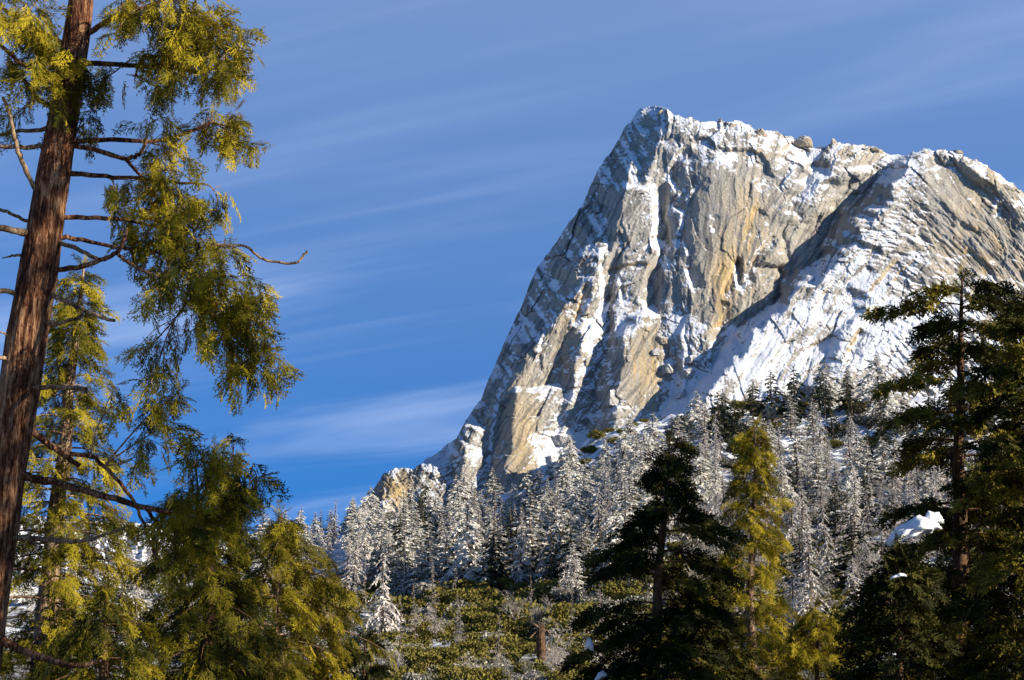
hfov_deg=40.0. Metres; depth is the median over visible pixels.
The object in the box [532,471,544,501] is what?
frosted conifer
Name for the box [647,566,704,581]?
manzanita shrub
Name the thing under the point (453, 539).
frosted conifer
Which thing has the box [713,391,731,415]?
dusted conifer
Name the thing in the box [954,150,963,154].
boulder
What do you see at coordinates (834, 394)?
frosted conifer
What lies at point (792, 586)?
rimed conifer
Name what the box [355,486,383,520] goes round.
frosted conifer
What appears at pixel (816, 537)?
frosted shrub
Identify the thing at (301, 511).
frosted conifer
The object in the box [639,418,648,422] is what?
manzanita shrub
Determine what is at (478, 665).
frosted shrub
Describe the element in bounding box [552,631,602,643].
manzanita shrub
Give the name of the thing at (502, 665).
frosted shrub
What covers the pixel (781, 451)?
rimed conifer
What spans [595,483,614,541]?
rimed conifer
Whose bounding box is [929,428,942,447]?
dusted conifer
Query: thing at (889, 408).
frosted conifer
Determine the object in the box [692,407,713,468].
rimed conifer
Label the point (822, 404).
dusted conifer
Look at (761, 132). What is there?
boulder
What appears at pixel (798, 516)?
rimed conifer
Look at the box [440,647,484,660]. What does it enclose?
manzanita shrub
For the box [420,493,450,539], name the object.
frosted conifer
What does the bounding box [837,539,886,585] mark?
bare tree
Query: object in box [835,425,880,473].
frosted conifer
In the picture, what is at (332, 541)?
rimed conifer
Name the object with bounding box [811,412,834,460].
rimed conifer
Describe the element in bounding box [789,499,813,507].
frosted shrub
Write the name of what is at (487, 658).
manzanita shrub
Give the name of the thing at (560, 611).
manzanita shrub
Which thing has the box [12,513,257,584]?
hills
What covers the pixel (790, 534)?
rimed conifer
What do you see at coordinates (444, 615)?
frosted shrub
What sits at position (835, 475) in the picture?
rimed conifer
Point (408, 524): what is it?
frosted conifer
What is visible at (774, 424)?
manzanita shrub
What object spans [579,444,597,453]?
manzanita shrub
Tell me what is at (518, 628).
manzanita shrub
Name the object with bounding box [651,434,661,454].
frosted conifer
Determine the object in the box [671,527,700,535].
manzanita shrub
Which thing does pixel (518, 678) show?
frosted shrub
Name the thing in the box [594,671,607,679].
snow clump
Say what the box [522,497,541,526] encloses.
frosted conifer
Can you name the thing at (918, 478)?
rimed conifer
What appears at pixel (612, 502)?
rimed conifer
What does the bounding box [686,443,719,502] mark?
frosted conifer
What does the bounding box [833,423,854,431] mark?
frosted shrub
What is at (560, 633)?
manzanita shrub
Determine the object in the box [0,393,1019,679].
ground
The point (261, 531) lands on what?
frosted conifer
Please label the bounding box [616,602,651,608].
manzanita shrub
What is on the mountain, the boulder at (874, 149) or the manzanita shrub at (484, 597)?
the boulder at (874, 149)
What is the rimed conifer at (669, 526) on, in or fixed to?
on the ground
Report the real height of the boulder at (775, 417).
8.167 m
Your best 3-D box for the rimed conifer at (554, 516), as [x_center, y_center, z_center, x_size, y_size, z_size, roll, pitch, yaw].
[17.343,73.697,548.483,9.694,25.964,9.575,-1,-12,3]
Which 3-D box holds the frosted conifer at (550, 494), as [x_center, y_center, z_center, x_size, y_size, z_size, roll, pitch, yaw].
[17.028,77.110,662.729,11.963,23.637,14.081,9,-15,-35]
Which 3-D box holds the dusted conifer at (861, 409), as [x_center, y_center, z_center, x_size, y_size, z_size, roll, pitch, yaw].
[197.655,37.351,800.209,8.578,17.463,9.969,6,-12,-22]
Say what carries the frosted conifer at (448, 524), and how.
on the ground
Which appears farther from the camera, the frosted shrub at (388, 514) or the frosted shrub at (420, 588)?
the frosted shrub at (388, 514)
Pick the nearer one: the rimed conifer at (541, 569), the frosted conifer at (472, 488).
the rimed conifer at (541, 569)
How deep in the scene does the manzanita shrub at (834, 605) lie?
360.82 m
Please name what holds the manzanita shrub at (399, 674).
on the ground
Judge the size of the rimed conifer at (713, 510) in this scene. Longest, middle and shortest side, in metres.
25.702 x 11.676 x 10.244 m
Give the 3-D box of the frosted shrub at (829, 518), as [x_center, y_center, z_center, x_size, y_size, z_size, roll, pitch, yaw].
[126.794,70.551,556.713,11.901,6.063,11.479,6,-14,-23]
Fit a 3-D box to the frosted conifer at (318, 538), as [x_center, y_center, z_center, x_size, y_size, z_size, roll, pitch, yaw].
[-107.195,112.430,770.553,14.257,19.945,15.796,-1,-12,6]
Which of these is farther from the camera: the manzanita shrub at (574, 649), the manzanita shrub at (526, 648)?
the manzanita shrub at (526, 648)
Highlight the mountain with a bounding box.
[362,105,1023,513]
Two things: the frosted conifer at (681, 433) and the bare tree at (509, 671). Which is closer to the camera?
the bare tree at (509, 671)
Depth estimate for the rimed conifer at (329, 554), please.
719.71 m
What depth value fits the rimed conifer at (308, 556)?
674.02 m
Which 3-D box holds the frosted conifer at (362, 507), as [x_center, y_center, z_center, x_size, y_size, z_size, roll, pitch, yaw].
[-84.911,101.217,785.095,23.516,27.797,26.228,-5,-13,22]
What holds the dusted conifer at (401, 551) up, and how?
on the ground
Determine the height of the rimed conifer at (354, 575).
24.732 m
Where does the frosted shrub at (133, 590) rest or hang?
on the ground
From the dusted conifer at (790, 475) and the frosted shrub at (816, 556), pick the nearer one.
the frosted shrub at (816, 556)
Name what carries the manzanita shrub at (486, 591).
on the ground
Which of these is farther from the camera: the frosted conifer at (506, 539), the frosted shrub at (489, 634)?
the frosted conifer at (506, 539)
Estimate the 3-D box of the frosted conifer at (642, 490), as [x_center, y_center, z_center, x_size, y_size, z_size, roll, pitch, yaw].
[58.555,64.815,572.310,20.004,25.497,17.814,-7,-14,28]
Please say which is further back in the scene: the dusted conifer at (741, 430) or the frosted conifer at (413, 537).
the dusted conifer at (741, 430)
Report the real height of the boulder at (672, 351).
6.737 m
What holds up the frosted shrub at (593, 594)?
on the ground
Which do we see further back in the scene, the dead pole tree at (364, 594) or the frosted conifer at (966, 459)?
the frosted conifer at (966, 459)
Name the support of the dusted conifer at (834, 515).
on the ground
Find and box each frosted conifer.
[11,570,37,604]
[82,536,104,574]
[96,544,135,592]
[127,574,154,615]
[139,550,159,589]
[151,579,171,605]
[251,511,269,551]
[252,533,269,569]
[253,515,272,550]
[287,507,308,537]
[295,525,321,567]
[305,518,323,549]
[308,512,324,536]
[312,528,327,556]
[322,509,341,540]
[337,496,369,543]
[337,497,358,532]
[338,508,365,546]
[339,500,352,528]
[339,514,356,553]
[354,504,383,546]
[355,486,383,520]
[357,529,392,582]
[359,497,381,533]
[362,532,380,567]
[365,509,393,550]
[375,525,419,580]
[379,511,387,533]
[384,547,409,594]
[385,512,398,541]
[389,505,435,551]
[393,488,410,531]
[397,516,430,568]
[399,517,439,586]
[403,543,437,592]
[405,483,418,515]
[418,491,433,520]
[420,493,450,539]
[428,530,457,580]
[431,497,455,535]
[434,515,456,550]
[436,499,487,585]
[436,517,473,569]
[437,534,449,561]
[441,474,470,520]
[444,494,466,531]
[444,514,481,566]
[448,495,465,538]
[455,469,475,509]
[464,510,476,530]
[468,479,478,504]
[470,528,486,559]
[471,541,499,590]
[475,490,487,520]
[481,468,506,509]
[482,505,496,534]
[493,500,508,529]
[495,523,513,573]
[496,484,517,517]
[502,492,553,580]
[505,486,523,524]
[507,470,539,516]
[515,519,542,566]
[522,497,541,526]
[527,489,553,530]
[527,518,550,553]
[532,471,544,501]
[534,508,585,563]
[536,496,584,578]
[539,485,555,511]
[539,506,558,543]
[540,437,586,486]
[540,481,556,517]
[549,432,582,491]
[549,514,572,565]
[550,461,577,501]
[551,487,576,522]
[552,460,573,505]
[554,541,592,600]
[562,480,593,533]
[569,459,596,510]
[573,462,601,496]
[574,518,595,558]
[577,474,591,518]
[580,494,597,530]
[584,466,614,514]
[584,498,623,570]
[585,538,610,587]
[589,437,613,473]
[591,482,610,522]
[594,458,603,480]
[596,477,628,537]
[598,427,632,478]
[602,483,643,563]
[610,467,630,515]
[611,415,640,457]
[611,459,636,489]
[616,473,642,522]
[618,433,644,481]
[618,451,646,507]
[624,427,664,468]
[624,463,640,500]
[629,412,672,456]
[632,443,654,501]
[637,492,660,532]
[638,471,659,506]
[639,441,650,475]
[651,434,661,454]
[667,413,687,451]
[673,430,708,481]
[680,391,709,430]
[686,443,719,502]
[692,400,711,438]
[699,448,720,492]
[709,456,727,490]
[736,415,757,435]
[748,443,772,488]
[752,420,781,463]
[764,421,779,468]
[766,458,799,508]
[767,420,783,448]
[775,394,806,436]
[775,428,809,482]
[801,395,825,435]
[802,445,833,497]
[810,359,843,406]
[810,443,832,480]
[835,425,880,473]
[837,449,875,483]
[841,461,870,505]
[854,355,911,409]
[854,442,886,498]
[866,376,883,415]
[868,436,908,480]
[871,393,896,430]
[880,435,911,487]
[904,434,945,483]
[912,471,938,507]
[941,472,952,505]
[944,449,971,497]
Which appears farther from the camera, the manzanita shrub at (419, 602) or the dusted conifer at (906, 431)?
the dusted conifer at (906, 431)
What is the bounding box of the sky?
[0,0,1023,537]
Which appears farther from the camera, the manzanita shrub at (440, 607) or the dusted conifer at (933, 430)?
the dusted conifer at (933, 430)
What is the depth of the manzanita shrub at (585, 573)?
448.77 m
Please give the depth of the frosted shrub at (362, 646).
271.78 m
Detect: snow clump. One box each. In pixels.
[584,638,593,651]
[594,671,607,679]
[883,515,941,549]
[889,573,906,579]
[924,511,943,523]
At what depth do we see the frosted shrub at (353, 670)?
249.15 m
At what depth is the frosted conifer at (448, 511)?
720.85 m
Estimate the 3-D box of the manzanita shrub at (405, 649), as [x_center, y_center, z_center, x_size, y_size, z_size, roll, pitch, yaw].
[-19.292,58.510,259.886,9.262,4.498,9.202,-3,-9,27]
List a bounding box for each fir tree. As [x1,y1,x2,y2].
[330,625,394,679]
[557,423,749,679]
[665,579,761,679]
[828,531,962,679]
[832,263,1023,679]
[933,457,1023,679]
[934,288,1023,679]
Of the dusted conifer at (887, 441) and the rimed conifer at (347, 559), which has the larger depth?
the dusted conifer at (887, 441)
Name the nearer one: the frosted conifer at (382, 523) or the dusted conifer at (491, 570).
the dusted conifer at (491, 570)
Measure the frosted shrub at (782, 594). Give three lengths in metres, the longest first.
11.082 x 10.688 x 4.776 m
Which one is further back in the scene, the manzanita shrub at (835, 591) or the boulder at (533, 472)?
the boulder at (533, 472)
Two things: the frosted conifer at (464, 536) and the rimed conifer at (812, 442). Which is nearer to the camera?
the frosted conifer at (464, 536)
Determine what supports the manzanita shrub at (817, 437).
on the ground
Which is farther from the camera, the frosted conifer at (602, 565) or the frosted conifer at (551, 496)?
the frosted conifer at (551, 496)
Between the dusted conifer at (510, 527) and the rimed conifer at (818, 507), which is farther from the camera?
the rimed conifer at (818, 507)
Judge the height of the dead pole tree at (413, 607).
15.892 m
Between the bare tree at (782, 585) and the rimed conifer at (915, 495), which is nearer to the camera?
the bare tree at (782, 585)
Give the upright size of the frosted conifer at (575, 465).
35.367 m
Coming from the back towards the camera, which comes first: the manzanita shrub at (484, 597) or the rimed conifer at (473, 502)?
the rimed conifer at (473, 502)
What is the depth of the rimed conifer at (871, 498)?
569.64 m
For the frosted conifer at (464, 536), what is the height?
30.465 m
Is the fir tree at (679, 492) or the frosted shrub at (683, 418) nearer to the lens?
the fir tree at (679, 492)
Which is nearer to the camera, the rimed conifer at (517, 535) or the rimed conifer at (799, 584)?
the rimed conifer at (799, 584)
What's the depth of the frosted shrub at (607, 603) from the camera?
351.41 m
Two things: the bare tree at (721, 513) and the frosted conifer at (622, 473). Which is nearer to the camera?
the bare tree at (721, 513)
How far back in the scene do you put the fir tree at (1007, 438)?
41.86 m
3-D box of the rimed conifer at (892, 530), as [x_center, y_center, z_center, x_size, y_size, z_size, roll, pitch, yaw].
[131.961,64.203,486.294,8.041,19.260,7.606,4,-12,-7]
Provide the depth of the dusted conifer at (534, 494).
699.98 m
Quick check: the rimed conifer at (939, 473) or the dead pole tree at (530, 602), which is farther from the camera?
the rimed conifer at (939, 473)
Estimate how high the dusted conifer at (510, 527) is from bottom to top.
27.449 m
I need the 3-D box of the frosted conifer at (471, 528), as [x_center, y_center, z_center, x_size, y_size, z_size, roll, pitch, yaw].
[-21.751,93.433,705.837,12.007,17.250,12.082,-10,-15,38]
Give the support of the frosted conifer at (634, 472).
on the ground
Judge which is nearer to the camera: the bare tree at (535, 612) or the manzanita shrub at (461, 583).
the bare tree at (535, 612)
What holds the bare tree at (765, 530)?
on the ground
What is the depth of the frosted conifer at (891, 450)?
627.46 m
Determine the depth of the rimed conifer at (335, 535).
809.83 m
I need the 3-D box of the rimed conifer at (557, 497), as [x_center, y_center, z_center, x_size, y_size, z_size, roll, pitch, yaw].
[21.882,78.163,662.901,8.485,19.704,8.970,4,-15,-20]
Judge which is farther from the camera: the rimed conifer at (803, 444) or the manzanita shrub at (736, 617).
the rimed conifer at (803, 444)
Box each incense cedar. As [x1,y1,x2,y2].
[0,0,307,671]
[0,252,163,679]
[27,575,181,679]
[112,496,286,679]
[165,498,397,679]
[689,413,819,679]
[767,595,853,679]
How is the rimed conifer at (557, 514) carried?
on the ground
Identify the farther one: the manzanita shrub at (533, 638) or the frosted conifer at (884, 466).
the frosted conifer at (884, 466)
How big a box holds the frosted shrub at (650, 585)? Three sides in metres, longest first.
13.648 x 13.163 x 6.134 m
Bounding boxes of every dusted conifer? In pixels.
[384,534,413,585]
[388,512,409,552]
[399,490,412,521]
[414,478,434,512]
[414,495,426,521]
[414,501,437,539]
[472,526,511,589]
[479,517,503,546]
[499,518,518,548]
[501,507,520,567]
[517,488,538,520]
[528,532,564,587]
[529,547,548,581]
[544,515,587,577]
[589,525,610,575]
[662,415,676,445]
[678,416,701,454]
[699,390,740,448]
[703,513,733,577]
[711,401,730,439]
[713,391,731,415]
[720,395,743,439]
[721,465,757,523]
[726,411,752,454]
[734,433,750,477]
[741,378,761,419]
[753,370,789,421]
[776,365,811,428]
[778,459,799,494]
[779,522,822,588]
[786,377,799,418]
[808,367,833,405]
[813,375,834,417]
[817,480,848,542]
[820,510,880,588]
[821,400,843,439]
[833,366,855,412]
[839,403,854,436]
[842,393,863,424]
[852,392,868,414]
[855,471,878,526]
[863,429,876,458]
[869,415,889,454]
[871,399,899,445]
[877,435,895,472]
[899,428,912,452]
[912,423,922,440]
[922,388,938,418]
[926,392,947,430]
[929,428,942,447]
[936,371,953,416]
[968,401,997,434]
[993,401,1006,430]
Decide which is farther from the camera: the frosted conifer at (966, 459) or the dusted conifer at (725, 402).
the dusted conifer at (725, 402)
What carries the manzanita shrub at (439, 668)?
on the ground
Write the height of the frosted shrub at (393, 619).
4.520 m
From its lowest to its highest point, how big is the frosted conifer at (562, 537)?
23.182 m
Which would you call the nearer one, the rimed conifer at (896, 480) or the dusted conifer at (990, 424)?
the rimed conifer at (896, 480)
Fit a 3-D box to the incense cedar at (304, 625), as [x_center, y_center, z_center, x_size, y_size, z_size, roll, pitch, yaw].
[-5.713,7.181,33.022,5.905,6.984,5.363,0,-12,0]
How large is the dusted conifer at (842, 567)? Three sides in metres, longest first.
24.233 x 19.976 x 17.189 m
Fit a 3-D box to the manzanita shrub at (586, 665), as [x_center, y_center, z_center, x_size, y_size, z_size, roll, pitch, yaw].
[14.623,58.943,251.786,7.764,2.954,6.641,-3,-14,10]
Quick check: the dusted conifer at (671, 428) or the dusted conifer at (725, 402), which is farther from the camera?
the dusted conifer at (725, 402)
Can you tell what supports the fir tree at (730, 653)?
on the ground
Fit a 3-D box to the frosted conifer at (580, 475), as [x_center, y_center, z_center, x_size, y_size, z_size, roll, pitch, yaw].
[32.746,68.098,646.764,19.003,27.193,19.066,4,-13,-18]
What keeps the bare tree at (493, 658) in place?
on the ground
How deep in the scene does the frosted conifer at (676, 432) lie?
749.37 m
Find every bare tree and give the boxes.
[366,596,396,616]
[374,638,406,677]
[416,601,451,639]
[447,628,467,645]
[450,652,476,668]
[486,653,505,666]
[497,588,531,620]
[498,659,524,679]
[518,657,540,679]
[525,596,553,635]
[543,640,569,679]
[544,643,567,672]
[545,622,567,643]
[545,628,566,660]
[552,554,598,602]
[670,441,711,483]
[679,565,715,615]
[687,498,710,513]
[692,543,720,560]
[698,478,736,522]
[714,501,735,524]
[745,516,773,556]
[746,534,766,566]
[775,573,789,592]
[778,538,798,558]
[781,548,798,577]
[799,565,842,606]
[808,483,832,516]
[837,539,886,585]
[853,539,882,574]
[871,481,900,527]
[891,517,931,555]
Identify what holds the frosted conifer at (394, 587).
on the ground
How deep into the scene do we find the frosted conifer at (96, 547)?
852.18 m
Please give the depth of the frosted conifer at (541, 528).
552.00 m
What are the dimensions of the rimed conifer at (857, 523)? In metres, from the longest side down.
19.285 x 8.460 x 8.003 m
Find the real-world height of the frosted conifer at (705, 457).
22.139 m
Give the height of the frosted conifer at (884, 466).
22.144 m
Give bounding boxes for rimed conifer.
[26,588,34,614]
[130,577,141,631]
[254,523,283,588]
[303,532,315,576]
[316,508,324,536]
[320,523,337,560]
[324,500,340,541]
[324,522,334,550]
[339,536,352,577]
[341,535,363,592]
[351,515,376,571]
[351,531,368,582]
[354,525,367,563]
[355,520,363,545]
[358,545,403,643]
[374,526,393,570]
[378,530,393,581]
[380,534,392,570]
[393,503,404,541]
[395,547,411,595]
[436,514,446,545]
[467,505,486,544]
[468,488,480,523]
[475,510,482,536]
[479,496,508,576]
[481,502,490,532]
[483,504,500,557]
[498,506,507,533]
[504,504,518,546]
[507,520,531,593]
[511,512,533,582]
[533,546,547,584]
[543,490,551,535]
[546,498,557,543]
[552,471,558,497]
[552,486,560,514]
[552,499,562,539]
[577,527,587,567]
[586,494,592,524]
[587,486,605,551]
[594,465,610,503]
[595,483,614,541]
[598,507,609,538]
[599,486,610,535]
[603,482,615,531]
[603,498,611,534]
[605,459,612,480]
[608,450,622,499]
[612,509,633,581]
[626,496,633,520]
[646,436,652,463]
[665,514,674,541]
[672,510,683,529]
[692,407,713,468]
[697,419,712,464]
[704,461,722,512]
[709,412,725,459]
[709,433,724,473]
[710,499,724,552]
[717,473,734,537]
[756,479,787,536]
[773,421,790,473]
[778,450,788,510]
[778,482,803,554]
[779,559,803,626]
[791,521,831,642]
[793,481,816,544]
[794,492,804,540]
[795,474,813,525]
[795,519,805,556]
[795,530,824,615]
[797,435,809,462]
[797,457,814,497]
[802,437,815,467]
[802,444,814,488]
[808,425,818,461]
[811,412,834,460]
[813,500,843,581]
[815,472,826,508]
[822,427,835,464]
[822,445,832,483]
[829,458,843,491]
[831,461,840,491]
[833,522,849,576]
[834,501,851,555]
[840,425,856,476]
[841,412,861,456]
[841,474,866,542]
[841,557,861,608]
[846,503,860,553]
[853,520,878,576]
[859,493,878,559]
[864,476,875,516]
[870,492,889,565]
[885,498,896,540]
[886,461,899,507]
[888,449,905,500]
[893,494,906,542]
[894,468,905,506]
[902,473,915,517]
[909,472,921,505]
[910,441,924,491]
[927,441,946,497]
[927,466,942,507]
[928,442,949,492]
[930,547,944,566]
[931,475,944,501]
[943,480,951,511]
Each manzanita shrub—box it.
[281,585,331,602]
[322,601,362,615]
[340,649,378,665]
[354,591,374,604]
[360,580,390,593]
[360,663,415,678]
[363,633,407,643]
[364,593,410,613]
[379,630,418,642]
[386,641,408,649]
[387,670,426,678]
[390,645,433,665]
[391,602,417,613]
[395,638,432,647]
[399,612,429,624]
[401,594,427,608]
[401,622,435,639]
[404,651,448,665]
[410,662,431,671]
[419,617,457,634]
[421,585,477,605]
[425,602,450,616]
[427,664,466,674]
[428,645,459,653]
[429,623,460,636]
[430,578,477,590]
[433,674,472,679]
[434,650,453,665]
[435,631,484,644]
[438,666,496,679]
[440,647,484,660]
[441,659,474,666]
[444,588,483,606]
[445,604,494,621]
[449,638,490,654]
[450,578,496,590]
[458,610,493,625]
[459,622,496,633]
[462,611,500,624]
[467,666,518,679]
[468,586,498,595]
[469,594,513,603]
[471,655,513,666]
[473,599,501,612]
[478,596,543,621]
[483,632,524,653]
[484,575,525,590]
[486,627,511,634]
[487,618,510,628]
[489,648,521,661]
[496,619,536,637]
[496,641,536,655]
[503,580,533,592]
[508,658,552,676]
[512,590,538,601]
[513,585,564,603]
[522,635,545,643]
[530,577,562,587]
[532,666,576,673]
[534,640,584,658]
[535,602,588,624]
[543,578,585,588]
[545,618,598,633]
[547,619,569,636]
[547,670,583,679]
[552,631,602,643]
[555,601,598,610]
[559,660,593,672]
[575,662,608,674]
[578,458,591,463]
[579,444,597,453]
[580,569,593,577]
[580,600,605,604]
[586,429,605,439]
[589,587,616,600]
[594,578,649,595]
[603,428,615,432]
[604,436,622,444]
[612,587,652,600]
[615,428,629,432]
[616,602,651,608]
[631,605,651,613]
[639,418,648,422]
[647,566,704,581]
[663,554,688,570]
[663,596,687,609]
[665,541,697,552]
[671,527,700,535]
[728,399,751,410]
[733,613,745,624]
[736,589,766,598]
[755,421,783,428]
[755,541,786,552]
[758,669,770,677]
[770,595,795,603]
[772,587,816,595]
[774,556,811,571]
[796,579,832,588]
[809,436,826,444]
[809,544,832,554]
[810,542,839,552]
[816,594,848,610]
[816,607,858,623]
[818,587,851,597]
[824,438,849,447]
[826,593,851,608]
[833,618,871,635]
[841,401,867,409]
[858,435,882,446]
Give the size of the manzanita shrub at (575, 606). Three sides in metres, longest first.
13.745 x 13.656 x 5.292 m
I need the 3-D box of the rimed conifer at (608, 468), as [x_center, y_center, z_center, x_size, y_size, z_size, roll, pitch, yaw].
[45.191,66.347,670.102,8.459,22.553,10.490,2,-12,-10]
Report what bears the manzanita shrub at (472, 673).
on the ground
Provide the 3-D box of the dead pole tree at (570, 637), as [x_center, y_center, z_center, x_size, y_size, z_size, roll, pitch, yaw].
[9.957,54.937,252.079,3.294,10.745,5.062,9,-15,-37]
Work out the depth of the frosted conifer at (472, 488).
812.03 m
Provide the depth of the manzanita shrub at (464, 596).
449.15 m
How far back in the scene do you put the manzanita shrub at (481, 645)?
283.85 m
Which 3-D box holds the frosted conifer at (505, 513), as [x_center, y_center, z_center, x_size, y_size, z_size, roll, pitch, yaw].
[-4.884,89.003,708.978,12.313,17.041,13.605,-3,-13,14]
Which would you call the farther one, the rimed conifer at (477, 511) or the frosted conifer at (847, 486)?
the rimed conifer at (477, 511)
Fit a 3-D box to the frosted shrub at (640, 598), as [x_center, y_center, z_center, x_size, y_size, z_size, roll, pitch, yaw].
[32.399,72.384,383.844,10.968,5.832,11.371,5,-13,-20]
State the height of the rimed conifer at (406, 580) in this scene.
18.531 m
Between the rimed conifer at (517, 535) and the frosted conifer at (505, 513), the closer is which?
the rimed conifer at (517, 535)
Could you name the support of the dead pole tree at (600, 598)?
on the ground
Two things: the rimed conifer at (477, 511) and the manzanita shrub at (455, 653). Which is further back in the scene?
the rimed conifer at (477, 511)
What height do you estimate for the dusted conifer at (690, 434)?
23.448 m
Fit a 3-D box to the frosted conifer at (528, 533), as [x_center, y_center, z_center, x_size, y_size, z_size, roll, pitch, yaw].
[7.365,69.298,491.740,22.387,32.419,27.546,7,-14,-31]
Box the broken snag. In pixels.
[526,620,550,660]
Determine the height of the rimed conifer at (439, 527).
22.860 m
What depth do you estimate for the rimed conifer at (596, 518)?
526.06 m
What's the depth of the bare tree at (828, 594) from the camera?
339.97 m
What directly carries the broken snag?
on the ground
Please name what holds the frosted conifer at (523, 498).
on the ground
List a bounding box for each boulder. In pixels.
[530,469,537,478]
[545,455,557,466]
[552,434,574,445]
[606,389,618,406]
[651,348,659,354]
[656,336,667,344]
[661,364,673,374]
[669,347,675,355]
[675,388,685,398]
[680,368,695,379]
[685,355,693,363]
[729,123,740,126]
[756,128,768,136]
[759,405,783,420]
[794,136,812,147]
[870,147,879,152]
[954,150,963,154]
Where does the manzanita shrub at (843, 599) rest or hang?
on the ground
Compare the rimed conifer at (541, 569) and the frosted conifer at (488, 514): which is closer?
the rimed conifer at (541, 569)
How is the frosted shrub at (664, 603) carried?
on the ground
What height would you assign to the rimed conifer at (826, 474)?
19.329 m
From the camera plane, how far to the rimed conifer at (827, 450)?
697.68 m
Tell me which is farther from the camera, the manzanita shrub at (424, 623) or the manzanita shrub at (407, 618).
the manzanita shrub at (407, 618)
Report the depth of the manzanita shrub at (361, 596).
498.50 m
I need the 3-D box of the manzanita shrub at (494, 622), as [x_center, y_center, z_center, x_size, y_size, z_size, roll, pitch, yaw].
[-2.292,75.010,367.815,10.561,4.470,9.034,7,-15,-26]
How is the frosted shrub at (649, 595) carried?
on the ground
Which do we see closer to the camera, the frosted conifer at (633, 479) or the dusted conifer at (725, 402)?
the frosted conifer at (633, 479)
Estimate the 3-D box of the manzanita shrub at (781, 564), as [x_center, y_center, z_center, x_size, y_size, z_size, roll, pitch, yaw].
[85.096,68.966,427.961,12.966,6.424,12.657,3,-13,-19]
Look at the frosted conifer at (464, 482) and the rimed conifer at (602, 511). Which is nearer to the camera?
the rimed conifer at (602, 511)
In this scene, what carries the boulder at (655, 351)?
on the mountain
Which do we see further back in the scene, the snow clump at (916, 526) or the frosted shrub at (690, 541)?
the frosted shrub at (690, 541)
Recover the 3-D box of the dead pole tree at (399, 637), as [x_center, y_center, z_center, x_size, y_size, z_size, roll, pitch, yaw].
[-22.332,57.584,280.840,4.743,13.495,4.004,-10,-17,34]
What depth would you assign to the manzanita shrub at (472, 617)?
371.90 m
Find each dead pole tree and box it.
[351,588,360,637]
[360,563,371,616]
[391,594,410,651]
[400,503,410,537]
[406,589,419,640]
[414,508,426,557]
[427,559,439,616]
[428,547,436,583]
[450,574,459,604]
[451,594,463,637]
[455,597,465,633]
[489,611,505,659]
[527,575,537,620]
[565,616,576,651]
[567,593,575,633]
[595,582,606,621]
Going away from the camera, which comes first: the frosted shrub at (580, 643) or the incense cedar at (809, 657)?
the incense cedar at (809, 657)
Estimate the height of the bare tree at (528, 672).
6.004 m
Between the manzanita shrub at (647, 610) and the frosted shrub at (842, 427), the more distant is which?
the frosted shrub at (842, 427)
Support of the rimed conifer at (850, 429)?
on the ground
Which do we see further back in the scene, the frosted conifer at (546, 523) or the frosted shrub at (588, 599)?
the frosted conifer at (546, 523)
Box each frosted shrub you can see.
[61,570,80,579]
[65,567,85,577]
[114,591,144,605]
[123,559,148,572]
[126,583,152,595]
[305,635,347,651]
[340,667,360,676]
[356,644,382,660]
[361,621,399,631]
[366,640,392,658]
[374,510,397,519]
[376,613,399,624]
[388,642,426,649]
[401,671,438,679]
[409,581,454,605]
[410,618,428,624]
[414,607,434,615]
[415,567,457,584]
[426,665,437,673]
[442,599,477,619]
[466,661,491,668]
[474,657,513,668]
[475,630,503,640]
[504,676,525,679]
[524,668,544,677]
[525,621,537,636]
[527,673,548,679]
[536,617,565,638]
[549,586,582,602]
[559,640,597,651]
[575,589,602,604]
[581,596,596,603]
[592,596,613,602]
[594,601,618,612]
[614,595,652,603]
[625,577,652,593]
[641,591,662,601]
[662,591,680,606]
[670,531,697,541]
[672,414,689,424]
[678,538,706,550]
[717,455,738,466]
[723,443,734,452]
[731,603,754,614]
[738,418,766,424]
[744,582,776,597]
[746,466,772,476]
[758,478,796,489]
[774,592,805,601]
[780,513,810,526]
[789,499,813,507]
[791,438,812,450]
[793,549,825,563]
[809,514,826,522]
[810,496,823,504]
[810,530,839,542]
[817,511,841,524]
[821,491,852,507]
[822,580,850,589]
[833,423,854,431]
[851,411,880,429]
[885,421,918,435]
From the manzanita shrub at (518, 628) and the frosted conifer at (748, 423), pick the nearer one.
the manzanita shrub at (518, 628)
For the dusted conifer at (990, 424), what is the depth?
756.66 m
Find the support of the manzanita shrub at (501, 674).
on the ground
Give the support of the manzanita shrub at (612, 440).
on the ground
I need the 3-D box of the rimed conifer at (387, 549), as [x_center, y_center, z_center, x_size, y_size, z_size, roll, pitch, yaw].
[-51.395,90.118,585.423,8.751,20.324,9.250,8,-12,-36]
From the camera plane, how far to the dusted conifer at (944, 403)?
795.22 m
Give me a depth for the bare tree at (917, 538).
425.39 m
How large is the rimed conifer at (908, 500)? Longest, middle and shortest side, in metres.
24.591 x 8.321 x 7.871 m
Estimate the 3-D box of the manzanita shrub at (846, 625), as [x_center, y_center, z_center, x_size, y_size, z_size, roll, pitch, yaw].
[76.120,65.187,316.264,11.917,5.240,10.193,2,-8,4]
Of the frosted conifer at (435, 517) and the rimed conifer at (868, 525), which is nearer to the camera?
the rimed conifer at (868, 525)
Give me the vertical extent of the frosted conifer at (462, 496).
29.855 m
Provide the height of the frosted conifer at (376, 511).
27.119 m
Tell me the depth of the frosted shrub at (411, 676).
222.44 m
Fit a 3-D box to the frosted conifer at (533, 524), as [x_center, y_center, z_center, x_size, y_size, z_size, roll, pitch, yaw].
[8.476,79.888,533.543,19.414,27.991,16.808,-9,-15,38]
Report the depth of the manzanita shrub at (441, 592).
457.78 m
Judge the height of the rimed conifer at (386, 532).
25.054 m
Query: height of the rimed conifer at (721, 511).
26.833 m
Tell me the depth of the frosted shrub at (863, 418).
786.29 m

